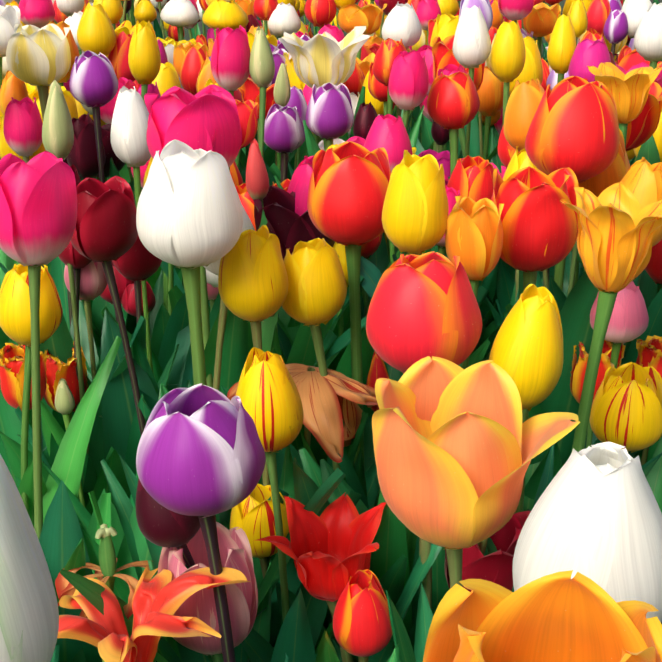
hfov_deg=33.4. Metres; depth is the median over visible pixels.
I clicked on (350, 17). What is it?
orange tulip
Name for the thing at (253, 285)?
tulip flame
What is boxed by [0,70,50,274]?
orange tulip
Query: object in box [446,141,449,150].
orange tulip
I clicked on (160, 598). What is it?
wilted tulip
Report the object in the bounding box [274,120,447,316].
tulip
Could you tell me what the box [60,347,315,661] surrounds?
tulip flame
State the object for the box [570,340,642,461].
tulip fringe
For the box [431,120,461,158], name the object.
maroon tulip
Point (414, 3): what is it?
red orange tulip
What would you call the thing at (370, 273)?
yellow tulip
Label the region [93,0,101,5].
yellow tulip
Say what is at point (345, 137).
white tulip
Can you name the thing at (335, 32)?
pink tulip
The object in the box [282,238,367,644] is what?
yellow tulip
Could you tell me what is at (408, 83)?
pink tulip
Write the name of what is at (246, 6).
orange tulip
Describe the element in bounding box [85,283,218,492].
dusty tulip
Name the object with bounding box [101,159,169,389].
pink tulip
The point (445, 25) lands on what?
yellow tulip
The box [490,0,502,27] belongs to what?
orange tulip
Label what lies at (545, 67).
red orange tulip
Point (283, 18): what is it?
white tulip
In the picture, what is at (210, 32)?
magenta tulip
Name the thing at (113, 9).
yellow tulip
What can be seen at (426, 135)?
orange tulip
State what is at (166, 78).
yellow tulip
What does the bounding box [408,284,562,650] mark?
yellow tulip
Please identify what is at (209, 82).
yellow tulip
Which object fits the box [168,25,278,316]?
pink tulip
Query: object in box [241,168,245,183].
purple tulip
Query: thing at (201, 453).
purple tulip
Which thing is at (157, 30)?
leaf
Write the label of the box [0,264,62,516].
tulip flame
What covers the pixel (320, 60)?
cream tulip
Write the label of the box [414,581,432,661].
leaf
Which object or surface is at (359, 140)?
pink tulip
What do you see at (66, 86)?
magenta tulip
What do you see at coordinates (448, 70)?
pink tulip
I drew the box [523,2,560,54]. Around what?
orange tulip
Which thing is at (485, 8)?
lilac tulip
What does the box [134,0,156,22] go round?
yellow tulip
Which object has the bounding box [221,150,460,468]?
yellow tulip
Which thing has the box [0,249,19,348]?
orange tulip
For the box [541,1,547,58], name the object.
purple tulip
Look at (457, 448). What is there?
apricot tulip
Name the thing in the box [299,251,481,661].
pink-red tulip
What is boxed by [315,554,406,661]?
leaf
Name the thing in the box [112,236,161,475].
crimson tulip
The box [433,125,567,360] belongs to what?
red orange tulip
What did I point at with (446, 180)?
pink tulip
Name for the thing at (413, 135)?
white tulip
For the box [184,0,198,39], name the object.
pink tulip
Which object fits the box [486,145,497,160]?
pink tulip
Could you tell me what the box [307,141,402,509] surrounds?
red orange tulip
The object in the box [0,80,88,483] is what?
tulip bud
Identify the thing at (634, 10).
white tulip
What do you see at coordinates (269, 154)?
red orange tulip
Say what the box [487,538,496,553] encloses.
purple tulip
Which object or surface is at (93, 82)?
purple tulip
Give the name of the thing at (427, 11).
pink tulip
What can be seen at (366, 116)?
maroon tulip
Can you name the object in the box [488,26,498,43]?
red orange tulip
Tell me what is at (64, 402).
tulip bud
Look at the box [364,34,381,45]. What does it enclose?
orange tulip
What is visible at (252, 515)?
tulip flame
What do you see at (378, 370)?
red orange tulip
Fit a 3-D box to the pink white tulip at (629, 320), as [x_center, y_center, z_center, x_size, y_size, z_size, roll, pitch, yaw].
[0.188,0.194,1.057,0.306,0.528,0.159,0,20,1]
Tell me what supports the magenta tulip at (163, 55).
on the ground
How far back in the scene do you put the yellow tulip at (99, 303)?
1.34 m
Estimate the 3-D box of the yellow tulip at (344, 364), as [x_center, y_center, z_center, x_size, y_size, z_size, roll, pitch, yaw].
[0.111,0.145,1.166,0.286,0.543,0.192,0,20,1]
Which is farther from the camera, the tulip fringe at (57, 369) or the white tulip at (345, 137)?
the white tulip at (345, 137)
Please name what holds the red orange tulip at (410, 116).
on the ground
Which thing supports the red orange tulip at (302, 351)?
on the ground
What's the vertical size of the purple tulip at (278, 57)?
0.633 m
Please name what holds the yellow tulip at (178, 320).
on the ground
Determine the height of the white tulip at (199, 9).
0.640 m
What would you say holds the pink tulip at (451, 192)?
on the ground
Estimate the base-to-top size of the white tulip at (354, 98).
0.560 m
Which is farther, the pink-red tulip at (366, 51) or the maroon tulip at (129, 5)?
the maroon tulip at (129, 5)
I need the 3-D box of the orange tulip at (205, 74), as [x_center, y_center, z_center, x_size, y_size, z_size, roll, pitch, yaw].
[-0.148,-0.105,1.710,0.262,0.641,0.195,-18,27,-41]
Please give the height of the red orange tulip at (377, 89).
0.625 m
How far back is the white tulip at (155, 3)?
2.92 m
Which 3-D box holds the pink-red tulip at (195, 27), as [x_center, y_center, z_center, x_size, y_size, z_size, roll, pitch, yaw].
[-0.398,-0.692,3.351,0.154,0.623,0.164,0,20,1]
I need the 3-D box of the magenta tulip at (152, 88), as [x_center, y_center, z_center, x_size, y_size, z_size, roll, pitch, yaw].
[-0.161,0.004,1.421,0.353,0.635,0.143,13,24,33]
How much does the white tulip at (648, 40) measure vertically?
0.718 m
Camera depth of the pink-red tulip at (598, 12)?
2.04 m
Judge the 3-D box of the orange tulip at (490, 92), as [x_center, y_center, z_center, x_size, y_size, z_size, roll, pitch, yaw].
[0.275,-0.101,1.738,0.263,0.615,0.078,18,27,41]
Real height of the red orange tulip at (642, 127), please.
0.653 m
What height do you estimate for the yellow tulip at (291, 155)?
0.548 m
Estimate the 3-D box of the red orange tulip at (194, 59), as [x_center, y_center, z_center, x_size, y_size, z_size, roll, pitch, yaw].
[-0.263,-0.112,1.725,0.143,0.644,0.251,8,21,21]
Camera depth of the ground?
9.91 m
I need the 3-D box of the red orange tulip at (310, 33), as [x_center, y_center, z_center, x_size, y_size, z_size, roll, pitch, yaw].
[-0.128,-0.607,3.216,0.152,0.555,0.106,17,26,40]
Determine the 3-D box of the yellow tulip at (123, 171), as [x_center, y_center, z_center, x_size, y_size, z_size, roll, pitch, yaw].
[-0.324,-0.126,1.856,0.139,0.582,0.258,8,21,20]
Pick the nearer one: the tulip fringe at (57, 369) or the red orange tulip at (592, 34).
the tulip fringe at (57, 369)
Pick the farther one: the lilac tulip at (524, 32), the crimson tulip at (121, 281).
the lilac tulip at (524, 32)
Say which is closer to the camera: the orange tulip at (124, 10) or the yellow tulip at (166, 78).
the yellow tulip at (166, 78)
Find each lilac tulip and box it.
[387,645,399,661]
[459,0,492,157]
[520,28,533,37]
[546,70,568,90]
[629,38,633,50]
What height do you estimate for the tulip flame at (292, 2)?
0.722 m
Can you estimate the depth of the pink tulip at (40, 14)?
1.98 m
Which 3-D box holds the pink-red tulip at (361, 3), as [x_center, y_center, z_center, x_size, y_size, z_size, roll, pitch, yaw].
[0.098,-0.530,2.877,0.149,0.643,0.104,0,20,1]
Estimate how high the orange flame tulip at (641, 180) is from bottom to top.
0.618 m
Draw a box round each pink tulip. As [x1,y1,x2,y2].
[0,150,85,602]
[3,97,168,436]
[18,0,54,28]
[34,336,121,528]
[41,373,90,456]
[50,645,58,661]
[88,488,288,528]
[100,77,183,290]
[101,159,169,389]
[144,84,284,487]
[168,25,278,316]
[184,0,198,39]
[277,156,361,370]
[288,136,364,177]
[295,31,307,37]
[302,85,318,143]
[318,24,344,41]
[361,114,489,366]
[386,50,428,258]
[409,45,437,151]
[416,0,449,151]
[420,95,435,150]
[435,185,471,354]
[438,64,466,157]
[444,174,493,303]
[462,157,505,350]
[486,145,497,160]
[494,108,502,135]
[498,0,534,23]
[571,248,583,266]
[615,62,661,87]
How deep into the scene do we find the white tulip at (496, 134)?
1.89 m
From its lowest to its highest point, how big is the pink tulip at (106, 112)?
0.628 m
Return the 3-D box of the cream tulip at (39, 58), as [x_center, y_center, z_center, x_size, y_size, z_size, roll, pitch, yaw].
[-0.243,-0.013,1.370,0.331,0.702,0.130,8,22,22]
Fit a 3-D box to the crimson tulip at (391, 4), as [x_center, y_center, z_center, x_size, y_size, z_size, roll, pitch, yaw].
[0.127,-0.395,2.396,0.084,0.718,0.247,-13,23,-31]
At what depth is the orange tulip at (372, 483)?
1.07 m
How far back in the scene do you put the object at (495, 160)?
1.47 m
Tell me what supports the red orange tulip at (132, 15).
on the ground
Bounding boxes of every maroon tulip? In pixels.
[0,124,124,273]
[66,113,136,334]
[123,0,131,20]
[136,478,441,661]
[156,0,169,30]
[253,186,489,466]
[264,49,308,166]
[353,101,376,139]
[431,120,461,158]
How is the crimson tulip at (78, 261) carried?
on the ground
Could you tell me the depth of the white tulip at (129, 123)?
1.07 m
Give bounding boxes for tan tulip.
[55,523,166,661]
[227,363,416,574]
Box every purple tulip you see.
[69,50,181,282]
[136,384,265,661]
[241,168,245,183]
[257,49,291,142]
[264,104,304,182]
[269,40,305,179]
[286,86,306,120]
[300,35,310,40]
[305,82,353,150]
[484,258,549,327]
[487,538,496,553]
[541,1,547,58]
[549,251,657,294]
[603,10,627,56]
[608,0,621,11]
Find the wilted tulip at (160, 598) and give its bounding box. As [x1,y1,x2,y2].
[57,567,250,661]
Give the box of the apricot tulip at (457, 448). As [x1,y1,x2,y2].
[372,356,579,661]
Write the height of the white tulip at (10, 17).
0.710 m
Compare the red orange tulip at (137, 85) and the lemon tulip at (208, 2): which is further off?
the lemon tulip at (208, 2)
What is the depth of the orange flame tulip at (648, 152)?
1.35 m
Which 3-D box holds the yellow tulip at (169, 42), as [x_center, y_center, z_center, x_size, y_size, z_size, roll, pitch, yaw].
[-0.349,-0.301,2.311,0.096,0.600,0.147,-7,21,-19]
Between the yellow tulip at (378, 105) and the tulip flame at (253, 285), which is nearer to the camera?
the tulip flame at (253, 285)
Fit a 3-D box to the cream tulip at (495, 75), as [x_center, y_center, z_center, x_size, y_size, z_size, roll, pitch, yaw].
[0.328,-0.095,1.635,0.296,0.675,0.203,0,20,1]
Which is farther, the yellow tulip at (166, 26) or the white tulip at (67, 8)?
the yellow tulip at (166, 26)
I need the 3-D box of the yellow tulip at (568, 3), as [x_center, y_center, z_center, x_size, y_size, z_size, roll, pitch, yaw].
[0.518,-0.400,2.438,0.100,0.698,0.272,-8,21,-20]
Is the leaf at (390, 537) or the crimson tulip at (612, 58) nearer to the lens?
the leaf at (390, 537)
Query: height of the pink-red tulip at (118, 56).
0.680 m
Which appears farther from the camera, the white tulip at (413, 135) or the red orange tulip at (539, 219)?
the white tulip at (413, 135)
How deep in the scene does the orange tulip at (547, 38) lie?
3.08 m
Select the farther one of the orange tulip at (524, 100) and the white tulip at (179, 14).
the white tulip at (179, 14)
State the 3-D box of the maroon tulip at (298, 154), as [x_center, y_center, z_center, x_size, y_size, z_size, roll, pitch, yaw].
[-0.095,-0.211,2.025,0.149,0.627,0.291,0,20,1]
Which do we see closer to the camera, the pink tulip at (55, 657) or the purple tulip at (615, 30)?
the pink tulip at (55, 657)
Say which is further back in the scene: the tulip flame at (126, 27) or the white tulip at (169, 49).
the white tulip at (169, 49)
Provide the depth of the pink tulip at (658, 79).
1.55 m
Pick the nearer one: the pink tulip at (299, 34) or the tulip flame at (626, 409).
the tulip flame at (626, 409)
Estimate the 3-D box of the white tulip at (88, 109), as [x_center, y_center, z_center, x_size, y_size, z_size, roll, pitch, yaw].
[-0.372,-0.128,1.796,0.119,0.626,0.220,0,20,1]
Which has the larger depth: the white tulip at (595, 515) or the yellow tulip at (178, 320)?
the yellow tulip at (178, 320)
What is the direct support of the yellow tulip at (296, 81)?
on the ground
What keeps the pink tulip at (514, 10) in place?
on the ground
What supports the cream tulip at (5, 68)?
on the ground
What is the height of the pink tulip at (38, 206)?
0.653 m
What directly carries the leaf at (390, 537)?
on the ground
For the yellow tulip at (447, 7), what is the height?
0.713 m
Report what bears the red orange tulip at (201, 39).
on the ground
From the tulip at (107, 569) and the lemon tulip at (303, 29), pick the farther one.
the lemon tulip at (303, 29)
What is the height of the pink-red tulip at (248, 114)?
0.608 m
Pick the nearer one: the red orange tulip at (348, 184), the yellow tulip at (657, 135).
the red orange tulip at (348, 184)
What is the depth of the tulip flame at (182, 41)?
2.47 m
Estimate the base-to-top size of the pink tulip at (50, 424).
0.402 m
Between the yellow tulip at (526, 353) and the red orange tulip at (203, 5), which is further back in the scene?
the red orange tulip at (203, 5)
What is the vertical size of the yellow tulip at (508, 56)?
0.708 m
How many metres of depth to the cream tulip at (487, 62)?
1.75 m
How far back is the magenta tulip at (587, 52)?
1.34 m
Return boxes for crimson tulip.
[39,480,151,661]
[40,164,127,412]
[43,175,158,536]
[49,241,145,505]
[86,281,155,417]
[96,260,133,370]
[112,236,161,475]
[234,73,253,139]
[246,14,259,31]
[379,0,419,132]
[444,511,530,591]
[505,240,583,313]
[608,50,615,65]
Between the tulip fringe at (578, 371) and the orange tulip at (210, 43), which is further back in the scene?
the orange tulip at (210, 43)
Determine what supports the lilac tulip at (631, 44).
on the ground
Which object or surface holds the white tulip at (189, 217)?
on the ground
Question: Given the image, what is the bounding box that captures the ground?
[119,0,661,623]
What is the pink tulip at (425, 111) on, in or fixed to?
on the ground
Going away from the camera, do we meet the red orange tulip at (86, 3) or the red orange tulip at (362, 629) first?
the red orange tulip at (362, 629)
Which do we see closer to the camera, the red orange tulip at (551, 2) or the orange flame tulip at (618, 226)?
the orange flame tulip at (618, 226)
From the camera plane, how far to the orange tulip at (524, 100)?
1.06 m
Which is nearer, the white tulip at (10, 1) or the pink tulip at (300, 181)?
the pink tulip at (300, 181)
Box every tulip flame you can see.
[0,79,36,117]
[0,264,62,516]
[5,0,25,25]
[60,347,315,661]
[94,20,135,191]
[165,37,194,44]
[218,225,294,588]
[230,484,333,653]
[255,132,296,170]
[277,0,295,6]
[294,0,299,11]
[299,0,305,19]
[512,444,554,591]
[567,0,587,45]
[589,362,661,452]
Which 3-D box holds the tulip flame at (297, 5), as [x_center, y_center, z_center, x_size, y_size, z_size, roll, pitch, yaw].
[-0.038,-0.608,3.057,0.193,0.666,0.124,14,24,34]
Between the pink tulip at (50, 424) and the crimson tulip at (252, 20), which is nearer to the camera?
the pink tulip at (50, 424)
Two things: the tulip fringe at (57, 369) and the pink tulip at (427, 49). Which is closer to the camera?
the tulip fringe at (57, 369)
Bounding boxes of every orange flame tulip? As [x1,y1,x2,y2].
[461,157,661,466]
[560,181,661,452]
[587,62,661,147]
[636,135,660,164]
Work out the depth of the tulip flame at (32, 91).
1.54 m
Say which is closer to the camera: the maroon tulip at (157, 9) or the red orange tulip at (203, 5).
the red orange tulip at (203, 5)
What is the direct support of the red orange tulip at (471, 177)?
on the ground
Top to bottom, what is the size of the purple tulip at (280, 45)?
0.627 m
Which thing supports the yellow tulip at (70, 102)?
on the ground
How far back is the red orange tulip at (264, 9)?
2.08 m
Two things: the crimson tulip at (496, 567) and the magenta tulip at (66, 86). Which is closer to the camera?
the crimson tulip at (496, 567)
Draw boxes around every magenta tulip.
[63,79,70,92]
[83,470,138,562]
[138,82,160,111]
[157,39,167,63]
[207,28,214,41]
[374,0,384,37]
[408,125,450,176]
[568,37,610,81]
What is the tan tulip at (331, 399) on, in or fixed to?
on the ground
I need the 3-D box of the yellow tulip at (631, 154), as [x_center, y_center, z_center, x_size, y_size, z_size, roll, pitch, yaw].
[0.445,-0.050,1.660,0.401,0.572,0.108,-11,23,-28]
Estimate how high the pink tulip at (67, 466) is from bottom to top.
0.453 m
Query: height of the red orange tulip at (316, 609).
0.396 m
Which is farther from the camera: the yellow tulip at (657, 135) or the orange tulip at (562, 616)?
the yellow tulip at (657, 135)
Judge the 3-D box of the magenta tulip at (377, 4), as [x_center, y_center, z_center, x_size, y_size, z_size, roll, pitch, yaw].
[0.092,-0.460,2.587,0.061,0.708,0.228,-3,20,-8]
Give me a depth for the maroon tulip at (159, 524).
0.74 m
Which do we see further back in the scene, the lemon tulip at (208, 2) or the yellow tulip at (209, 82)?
the lemon tulip at (208, 2)
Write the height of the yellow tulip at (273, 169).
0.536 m
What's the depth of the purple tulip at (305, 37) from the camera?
2.43 m
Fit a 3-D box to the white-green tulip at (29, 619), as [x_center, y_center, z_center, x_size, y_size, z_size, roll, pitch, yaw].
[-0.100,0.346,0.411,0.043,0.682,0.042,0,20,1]
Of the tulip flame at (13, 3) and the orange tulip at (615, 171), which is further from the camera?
the tulip flame at (13, 3)
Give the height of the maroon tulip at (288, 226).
0.577 m
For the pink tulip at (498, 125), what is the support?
on the ground
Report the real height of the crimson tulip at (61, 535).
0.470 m
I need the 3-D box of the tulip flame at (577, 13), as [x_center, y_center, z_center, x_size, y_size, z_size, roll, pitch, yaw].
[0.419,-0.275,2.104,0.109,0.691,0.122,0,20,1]
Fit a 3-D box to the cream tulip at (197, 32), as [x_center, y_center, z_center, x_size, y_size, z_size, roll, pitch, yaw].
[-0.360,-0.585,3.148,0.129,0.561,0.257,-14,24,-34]
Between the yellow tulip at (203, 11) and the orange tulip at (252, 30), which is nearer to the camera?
the orange tulip at (252, 30)
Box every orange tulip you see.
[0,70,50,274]
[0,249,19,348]
[47,20,79,85]
[81,0,87,11]
[92,493,110,578]
[100,459,361,661]
[121,0,129,23]
[130,0,135,25]
[133,161,242,293]
[134,80,139,91]
[168,25,183,41]
[173,42,208,77]
[180,47,207,94]
[185,380,190,387]
[195,34,208,48]
[196,56,216,92]
[199,0,215,38]
[208,38,214,56]
[235,0,254,29]
[235,183,366,367]
[238,77,291,159]
[239,61,364,172]
[241,144,307,166]
[245,25,270,155]
[253,0,277,35]
[272,179,300,327]
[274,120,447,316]
[275,569,392,661]
[297,196,503,451]
[302,38,406,160]
[304,0,336,33]
[305,25,312,37]
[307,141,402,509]
[315,10,338,33]
[337,4,386,58]
[356,53,433,149]
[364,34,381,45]
[365,461,379,508]
[366,351,388,491]
[368,62,386,115]
[383,102,412,129]
[395,155,548,359]
[407,0,419,131]
[421,111,500,149]
[423,570,661,661]
[427,71,500,356]
[428,19,435,45]
[432,35,484,90]
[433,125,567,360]
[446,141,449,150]
[458,66,502,159]
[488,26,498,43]
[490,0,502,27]
[491,166,661,513]
[504,78,548,288]
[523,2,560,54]
[524,76,618,499]
[541,57,549,90]
[544,0,562,4]
[544,34,549,43]
[548,129,629,312]
[580,28,606,45]
[583,78,661,151]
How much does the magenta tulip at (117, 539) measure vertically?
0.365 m
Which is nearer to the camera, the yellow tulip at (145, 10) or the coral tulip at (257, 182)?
the coral tulip at (257, 182)
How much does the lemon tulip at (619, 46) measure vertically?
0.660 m
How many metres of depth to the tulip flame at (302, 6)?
3.20 m
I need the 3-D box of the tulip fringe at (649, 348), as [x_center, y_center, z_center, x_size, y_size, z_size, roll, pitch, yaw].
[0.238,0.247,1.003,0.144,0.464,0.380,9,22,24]
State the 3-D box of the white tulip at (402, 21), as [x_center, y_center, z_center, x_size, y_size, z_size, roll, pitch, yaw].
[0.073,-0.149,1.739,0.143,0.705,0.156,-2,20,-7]
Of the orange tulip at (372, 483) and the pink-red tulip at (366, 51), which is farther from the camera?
the pink-red tulip at (366, 51)
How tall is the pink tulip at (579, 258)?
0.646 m
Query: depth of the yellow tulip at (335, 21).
2.89 m
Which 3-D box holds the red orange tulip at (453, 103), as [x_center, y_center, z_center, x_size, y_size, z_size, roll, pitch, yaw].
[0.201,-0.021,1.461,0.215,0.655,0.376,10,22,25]
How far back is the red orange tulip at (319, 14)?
2.07 m
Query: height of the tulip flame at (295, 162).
0.599 m
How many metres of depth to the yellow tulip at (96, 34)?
1.44 m
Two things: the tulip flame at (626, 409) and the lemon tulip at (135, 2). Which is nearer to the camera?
the tulip flame at (626, 409)
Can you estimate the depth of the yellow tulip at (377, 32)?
2.69 m
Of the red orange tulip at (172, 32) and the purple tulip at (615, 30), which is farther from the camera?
the red orange tulip at (172, 32)
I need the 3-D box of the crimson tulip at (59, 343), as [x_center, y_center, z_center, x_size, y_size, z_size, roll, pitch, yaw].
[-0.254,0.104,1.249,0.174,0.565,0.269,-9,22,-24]
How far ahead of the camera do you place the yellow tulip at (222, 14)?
2.33 m
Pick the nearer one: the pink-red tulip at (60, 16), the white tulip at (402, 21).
the white tulip at (402, 21)
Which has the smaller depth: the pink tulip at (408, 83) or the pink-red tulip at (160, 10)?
the pink tulip at (408, 83)
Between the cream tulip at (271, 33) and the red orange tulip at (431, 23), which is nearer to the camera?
the red orange tulip at (431, 23)
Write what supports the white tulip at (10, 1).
on the ground
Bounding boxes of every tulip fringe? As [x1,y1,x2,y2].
[0,343,46,526]
[42,342,88,462]
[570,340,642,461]
[636,335,661,465]
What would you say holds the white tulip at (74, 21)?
on the ground
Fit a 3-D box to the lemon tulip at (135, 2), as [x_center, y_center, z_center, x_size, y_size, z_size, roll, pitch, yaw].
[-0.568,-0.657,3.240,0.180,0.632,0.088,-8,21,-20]
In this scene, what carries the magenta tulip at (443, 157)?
on the ground
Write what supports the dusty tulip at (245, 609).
on the ground
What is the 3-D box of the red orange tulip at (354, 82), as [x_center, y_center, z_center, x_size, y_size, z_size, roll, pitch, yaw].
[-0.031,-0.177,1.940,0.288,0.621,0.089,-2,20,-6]
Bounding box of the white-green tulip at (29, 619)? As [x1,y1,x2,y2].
[0,454,58,661]
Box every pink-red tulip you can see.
[53,0,67,22]
[81,31,135,184]
[156,0,164,39]
[194,0,200,36]
[235,99,258,168]
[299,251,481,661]
[358,0,368,7]
[360,43,379,60]
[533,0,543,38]
[586,0,610,35]
[617,45,649,160]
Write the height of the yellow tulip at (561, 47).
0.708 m
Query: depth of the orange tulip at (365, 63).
1.92 m
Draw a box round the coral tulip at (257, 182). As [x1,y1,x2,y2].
[245,138,364,356]
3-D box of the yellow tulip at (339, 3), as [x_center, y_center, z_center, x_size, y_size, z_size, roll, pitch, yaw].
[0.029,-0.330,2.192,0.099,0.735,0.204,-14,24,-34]
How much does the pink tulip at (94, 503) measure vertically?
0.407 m
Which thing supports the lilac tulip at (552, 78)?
on the ground
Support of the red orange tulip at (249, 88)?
on the ground
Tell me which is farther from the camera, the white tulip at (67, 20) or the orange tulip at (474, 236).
the white tulip at (67, 20)
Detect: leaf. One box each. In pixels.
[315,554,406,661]
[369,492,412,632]
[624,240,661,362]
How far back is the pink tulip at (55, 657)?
0.77 m
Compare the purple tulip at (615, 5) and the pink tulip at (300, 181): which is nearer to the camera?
the pink tulip at (300, 181)
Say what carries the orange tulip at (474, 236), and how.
on the ground
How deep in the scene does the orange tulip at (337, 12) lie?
2.70 m
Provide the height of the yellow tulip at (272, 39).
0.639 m
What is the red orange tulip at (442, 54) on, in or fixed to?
on the ground
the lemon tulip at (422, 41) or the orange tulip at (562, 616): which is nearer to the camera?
the orange tulip at (562, 616)
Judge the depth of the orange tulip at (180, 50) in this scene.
2.03 m
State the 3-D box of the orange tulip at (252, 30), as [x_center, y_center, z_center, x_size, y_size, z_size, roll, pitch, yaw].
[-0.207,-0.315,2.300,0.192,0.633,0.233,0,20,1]
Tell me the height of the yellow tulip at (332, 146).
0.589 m
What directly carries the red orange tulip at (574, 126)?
on the ground
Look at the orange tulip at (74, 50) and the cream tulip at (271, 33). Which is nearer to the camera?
the orange tulip at (74, 50)
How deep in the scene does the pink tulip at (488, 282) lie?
1.33 m
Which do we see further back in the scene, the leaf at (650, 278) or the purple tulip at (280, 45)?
the purple tulip at (280, 45)
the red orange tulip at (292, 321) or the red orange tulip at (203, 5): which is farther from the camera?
the red orange tulip at (203, 5)
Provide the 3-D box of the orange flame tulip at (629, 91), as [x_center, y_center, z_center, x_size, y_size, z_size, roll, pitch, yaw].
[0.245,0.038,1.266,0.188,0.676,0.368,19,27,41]
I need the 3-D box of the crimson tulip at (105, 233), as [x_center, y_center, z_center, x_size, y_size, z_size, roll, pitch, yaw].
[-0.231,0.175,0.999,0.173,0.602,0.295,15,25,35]
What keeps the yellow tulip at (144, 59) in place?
on the ground
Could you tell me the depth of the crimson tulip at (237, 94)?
1.66 m
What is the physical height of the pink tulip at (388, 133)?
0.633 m
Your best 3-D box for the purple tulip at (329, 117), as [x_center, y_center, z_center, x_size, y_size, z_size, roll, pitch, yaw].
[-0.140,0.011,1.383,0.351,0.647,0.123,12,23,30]
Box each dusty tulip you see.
[64,261,179,389]
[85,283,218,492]
[158,522,271,661]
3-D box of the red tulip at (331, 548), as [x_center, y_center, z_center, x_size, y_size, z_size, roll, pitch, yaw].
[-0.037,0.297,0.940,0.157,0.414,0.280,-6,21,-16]
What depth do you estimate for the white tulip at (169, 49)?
2.17 m
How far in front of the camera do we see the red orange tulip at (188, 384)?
1.05 m
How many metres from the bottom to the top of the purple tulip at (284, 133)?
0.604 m
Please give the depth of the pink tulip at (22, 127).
1.12 m
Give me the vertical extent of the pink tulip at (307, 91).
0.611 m
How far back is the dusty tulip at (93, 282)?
1.12 m
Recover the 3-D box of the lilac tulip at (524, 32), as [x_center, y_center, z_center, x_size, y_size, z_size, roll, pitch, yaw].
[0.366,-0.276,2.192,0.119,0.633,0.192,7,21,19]
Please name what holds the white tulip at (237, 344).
on the ground
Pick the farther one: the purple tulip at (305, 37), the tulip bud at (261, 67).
the purple tulip at (305, 37)
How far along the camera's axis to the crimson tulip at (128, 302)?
1.25 m
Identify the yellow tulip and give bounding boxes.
[0,115,115,349]
[33,86,77,122]
[74,98,129,182]
[77,2,115,180]
[92,20,160,337]
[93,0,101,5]
[101,0,122,29]
[109,62,180,178]
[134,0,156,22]
[143,157,188,383]
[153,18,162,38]
[157,37,175,47]
[163,21,169,30]
[202,0,248,30]
[202,9,204,35]
[204,78,220,87]
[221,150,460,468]
[247,32,283,158]
[268,147,415,181]
[270,138,305,165]
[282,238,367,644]
[283,52,305,90]
[317,242,395,466]
[326,144,432,322]
[330,15,344,35]
[334,0,355,31]
[360,146,638,344]
[363,70,383,114]
[375,15,386,38]
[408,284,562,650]
[430,13,458,150]
[438,0,458,15]
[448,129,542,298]
[490,19,525,314]
[503,36,542,94]
[547,14,575,83]
[562,0,591,15]
[626,149,635,160]
[634,109,661,162]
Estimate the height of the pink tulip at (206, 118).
0.685 m
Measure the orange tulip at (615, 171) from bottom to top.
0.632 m
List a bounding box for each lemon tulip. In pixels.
[134,0,164,31]
[205,0,234,5]
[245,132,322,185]
[299,20,308,36]
[407,29,427,127]
[578,12,627,53]
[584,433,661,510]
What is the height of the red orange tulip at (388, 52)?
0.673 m
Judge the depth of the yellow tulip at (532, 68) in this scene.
1.46 m
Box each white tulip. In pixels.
[0,5,20,159]
[3,0,19,3]
[56,0,84,16]
[64,16,83,52]
[68,11,82,54]
[80,140,345,605]
[81,103,92,114]
[110,86,209,396]
[150,0,167,37]
[158,204,254,522]
[160,0,199,40]
[165,44,173,64]
[191,209,336,395]
[196,0,205,37]
[240,2,300,167]
[318,105,423,149]
[339,86,377,141]
[348,92,359,137]
[368,281,661,512]
[382,1,421,117]
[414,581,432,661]
[453,5,495,327]
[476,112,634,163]
[512,442,661,622]
[621,0,651,48]
[634,2,661,161]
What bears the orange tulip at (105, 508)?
on the ground
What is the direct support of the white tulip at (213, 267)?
on the ground
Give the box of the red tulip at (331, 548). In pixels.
[241,492,385,661]
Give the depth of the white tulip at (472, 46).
1.31 m
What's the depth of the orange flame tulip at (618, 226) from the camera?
0.80 m
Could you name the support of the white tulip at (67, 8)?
on the ground
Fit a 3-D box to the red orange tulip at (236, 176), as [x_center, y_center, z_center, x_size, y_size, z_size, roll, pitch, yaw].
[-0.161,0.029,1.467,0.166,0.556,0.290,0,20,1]
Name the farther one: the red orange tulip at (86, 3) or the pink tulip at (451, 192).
the red orange tulip at (86, 3)
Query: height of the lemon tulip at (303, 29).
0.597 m
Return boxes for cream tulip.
[2,57,9,79]
[6,23,92,308]
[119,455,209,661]
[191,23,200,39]
[263,20,276,37]
[278,26,370,311]
[485,57,488,66]
[489,33,633,164]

